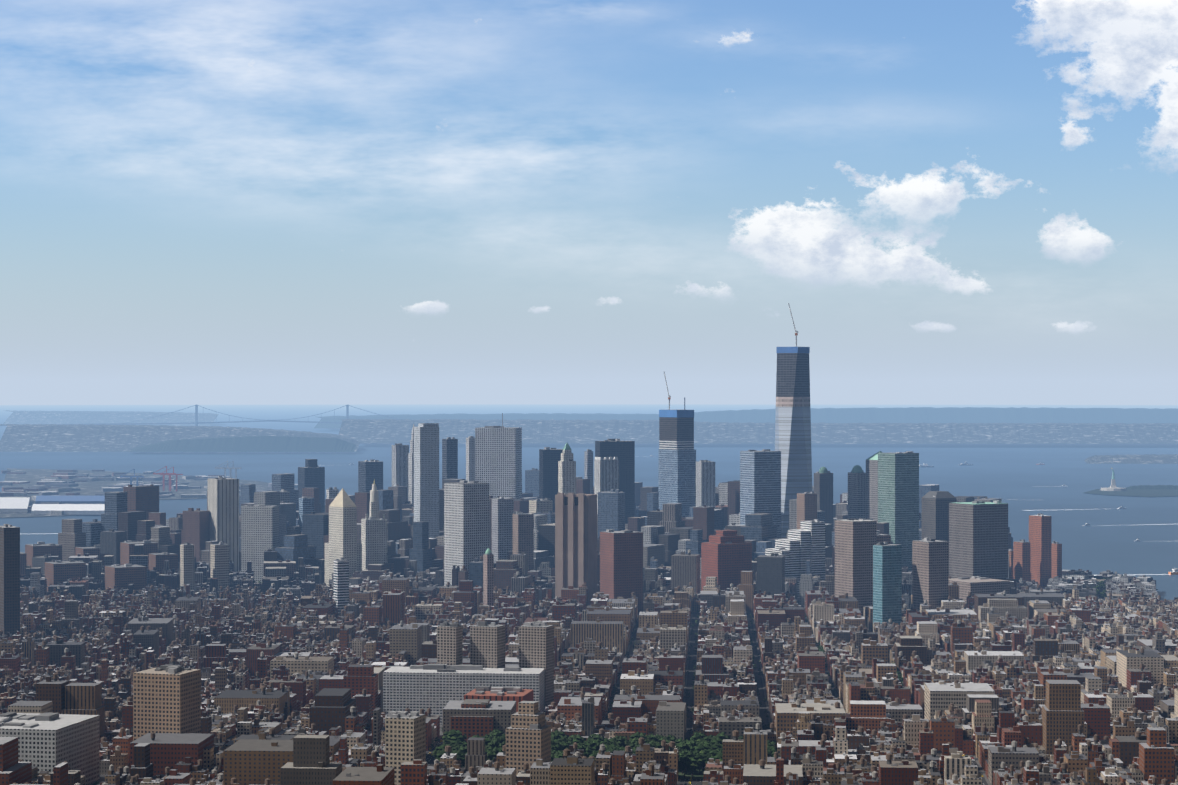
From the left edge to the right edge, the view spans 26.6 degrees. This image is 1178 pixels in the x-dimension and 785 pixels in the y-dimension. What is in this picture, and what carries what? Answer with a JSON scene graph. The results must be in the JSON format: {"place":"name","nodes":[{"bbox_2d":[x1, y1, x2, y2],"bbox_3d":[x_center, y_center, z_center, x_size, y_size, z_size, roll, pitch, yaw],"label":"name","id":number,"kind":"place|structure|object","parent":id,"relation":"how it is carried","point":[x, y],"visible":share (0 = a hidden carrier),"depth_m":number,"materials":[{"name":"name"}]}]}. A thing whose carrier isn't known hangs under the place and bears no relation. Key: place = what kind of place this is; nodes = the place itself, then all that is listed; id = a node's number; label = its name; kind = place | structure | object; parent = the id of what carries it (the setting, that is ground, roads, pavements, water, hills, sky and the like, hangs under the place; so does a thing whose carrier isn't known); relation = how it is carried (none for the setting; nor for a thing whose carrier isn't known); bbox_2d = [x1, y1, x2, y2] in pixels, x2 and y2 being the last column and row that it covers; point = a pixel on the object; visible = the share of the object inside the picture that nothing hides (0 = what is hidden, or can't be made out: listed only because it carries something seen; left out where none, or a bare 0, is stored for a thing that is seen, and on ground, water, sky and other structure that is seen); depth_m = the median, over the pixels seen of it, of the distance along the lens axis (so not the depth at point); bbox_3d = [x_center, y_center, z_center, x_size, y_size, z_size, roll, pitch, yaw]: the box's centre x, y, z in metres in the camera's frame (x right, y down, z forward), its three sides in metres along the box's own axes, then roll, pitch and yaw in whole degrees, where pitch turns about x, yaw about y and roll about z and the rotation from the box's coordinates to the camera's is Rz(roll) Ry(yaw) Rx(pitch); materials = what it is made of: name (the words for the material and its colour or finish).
{"place":"outdoors","nodes":[
{"label":"outdoors","id":0,"kind":"place"},
{"bbox_2d":[3,410,218,425],"bbox_3d":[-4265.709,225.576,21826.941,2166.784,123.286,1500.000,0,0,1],"label":"distant land","id":1,"kind":"structure","parent":0,"point":[58,417],"depth_m":21365.85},
{"bbox_2d":[0,468,297,517],"bbox_3d":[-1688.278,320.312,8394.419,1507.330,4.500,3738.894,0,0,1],"label":"waterfront land","id":2,"kind":"structure","parent":0,"point":[34,476],"depth_m":8735.17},
{"bbox_2d":[0,461,297,514],"bbox_3d":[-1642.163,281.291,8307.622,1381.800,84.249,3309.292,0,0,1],"label":"brooklyn waterfront buildings","id":3,"kind":"structure","parent":2,"relation":"on","point":[51,501],"depth_m":7902.05,"materials":[{"name":"white concrete"}]},
{"bbox_2d":[0,424,360,451],"bbox_3d":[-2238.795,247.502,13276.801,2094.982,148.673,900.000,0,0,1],"label":"distant land","id":4,"kind":"structure","parent":0,"point":[64,438],"depth_m":13026.28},
{"bbox_2d":[129,435,355,451],"bbox_3d":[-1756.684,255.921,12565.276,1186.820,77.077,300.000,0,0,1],"label":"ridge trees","id":5,"kind":"object","parent":4,"relation":"on","point":[259,443],"depth_m":12459.43,"materials":[{"name":"green plant"}]},
{"bbox_2d":[0,405,400,425],"bbox_3d":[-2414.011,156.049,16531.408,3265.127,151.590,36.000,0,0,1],"label":"suspension bridge","id":6,"kind":"structure","parent":0,"point":[196,422],"depth_m":16521.96,"materials":[{"name":"grey metal"}]},
{"bbox_2d":[461,763,705,778],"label":"park lawn","id":7,"kind":"structure","parent":0,"point":[696,775],"depth_m":2255.39,"materials":[{"name":"green plant"}]},
{"bbox_2d":[0,404,1177,600],"bbox_3d":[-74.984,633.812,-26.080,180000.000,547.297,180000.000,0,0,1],"label":"sea water","id":8,"kind":"structure","parent":0,"point":[1011,475],"depth_m":10573.39,"materials":[{"name":"blue liquid"}]},
{"bbox_2d":[46,456,1169,575],"bbox_3d":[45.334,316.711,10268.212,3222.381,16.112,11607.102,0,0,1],"label":"boats","id":9,"kind":"object","parent":8,"relation":"on","point":[1024,510],"visible":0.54,"depth_m":6250.92,"materials":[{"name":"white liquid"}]},
{"bbox_2d":[175,455,1177,574],"bbox_3d":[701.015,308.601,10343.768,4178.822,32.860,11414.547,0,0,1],"label":"boat wakes","id":10,"kind":"object","parent":8,"relation":"on","point":[1174,572],"visible":0.54,"depth_m":8526.48,"materials":[{"name":"white liquid"}]},
{"bbox_2d":[0,0,1177,404],"label":"sky","id":11,"kind":"structure","parent":0,"point":[203,202],"materials":[{"name":"blue"}]},
{"bbox_2d":[99,588,1104,784],"bbox_3d":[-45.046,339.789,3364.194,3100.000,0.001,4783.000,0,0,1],"label":"street","id":12,"kind":"structure","parent":0,"point":[430,758],"depth_m":2885.15,"materials":[{"name":"grey asphalt"}]},
{"bbox_2d":[93,641,902,784],"bbox_3d":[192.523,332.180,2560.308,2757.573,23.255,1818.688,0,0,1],"label":"trees","id":13,"kind":"object","parent":12,"relation":"on","point":[696,750],"visible":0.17,"depth_m":2315.51,"materials":[{"name":"green plant"}]},
{"bbox_2d":[0,303,1061,784],"bbox_3d":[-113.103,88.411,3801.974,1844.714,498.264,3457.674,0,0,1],"label":"skyscrapers","id":14,"kind":"structure","parent":12,"relation":"on","point":[964,547],"depth_m":4042.75,"materials":[{"name":"grey concrete"}]},
{"bbox_2d":[0,468,1177,784],"bbox_3d":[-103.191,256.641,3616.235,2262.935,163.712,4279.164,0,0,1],"label":"city buildings","id":15,"kind":"structure","parent":12,"relation":"on","point":[1058,682],"depth_m":2920.14,"materials":[{"name":"grey concrete"}]},
{"bbox_2d":[88,587,1157,784],"bbox_3d":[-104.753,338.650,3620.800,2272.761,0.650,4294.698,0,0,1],"label":"pavement blocks","id":16,"kind":"structure","parent":12,"relation":"on","point":[101,779],"depth_m":2931.41,"materials":[{"name":"grey concrete"}]},
{"bbox_2d":[165,575,1150,747],"bbox_3d":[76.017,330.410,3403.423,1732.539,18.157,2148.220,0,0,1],"label":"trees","id":17,"kind":"object","parent":16,"relation":"on","point":[1103,594],"visible":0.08,"depth_m":3146.76,"materials":[{"name":"green plant"}]},
{"bbox_2d":[428,734,982,784],"bbox_3d":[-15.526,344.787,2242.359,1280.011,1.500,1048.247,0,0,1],"label":"cars","id":18,"kind":"object","parent":12,"relation":"on","point":[972,758],"visible":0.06,"depth_m":2337.18,"materials":[{"name":"metal"}]},
{"bbox_2d":[314,407,1177,427],"bbox_3d":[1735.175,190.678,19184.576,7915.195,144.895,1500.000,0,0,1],"label":"distant hills","id":19,"kind":"structure","parent":0,"point":[1026,415],"depth_m":18763.51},
{"bbox_2d":[339,419,1177,443],"bbox_3d":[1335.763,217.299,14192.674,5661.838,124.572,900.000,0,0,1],"label":"distant shoreline","id":20,"kind":"structure","parent":0,"point":[563,431],"depth_m":13900.27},
{"bbox_2d":[1084,454,1177,463],"bbox_3d":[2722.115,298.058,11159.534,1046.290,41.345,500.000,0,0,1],"label":"island","id":21,"kind":"structure","parent":0,"point":[1139,459],"depth_m":11021.75,"materials":[{"name":"grey"}]},
{"bbox_2d":[1084,489,1177,496],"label":"island","id":22,"kind":"structure","parent":0,"point":[1149,492],"depth_m":8022.66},
{"bbox_2d":[1100,470,1125,490],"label":"statue of liberty","id":23,"kind":"object","parent":22,"relation":"on","point":[1113,487],"visible":0.98,"depth_m":8164.47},
{"bbox_2d":[1126,485,1177,489],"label":"liberty island trees","id":24,"kind":"object","parent":22,"relation":"on","point":[1169,487],"visible":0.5,"depth_m":8259.50,"materials":[{"name":"green plant"}]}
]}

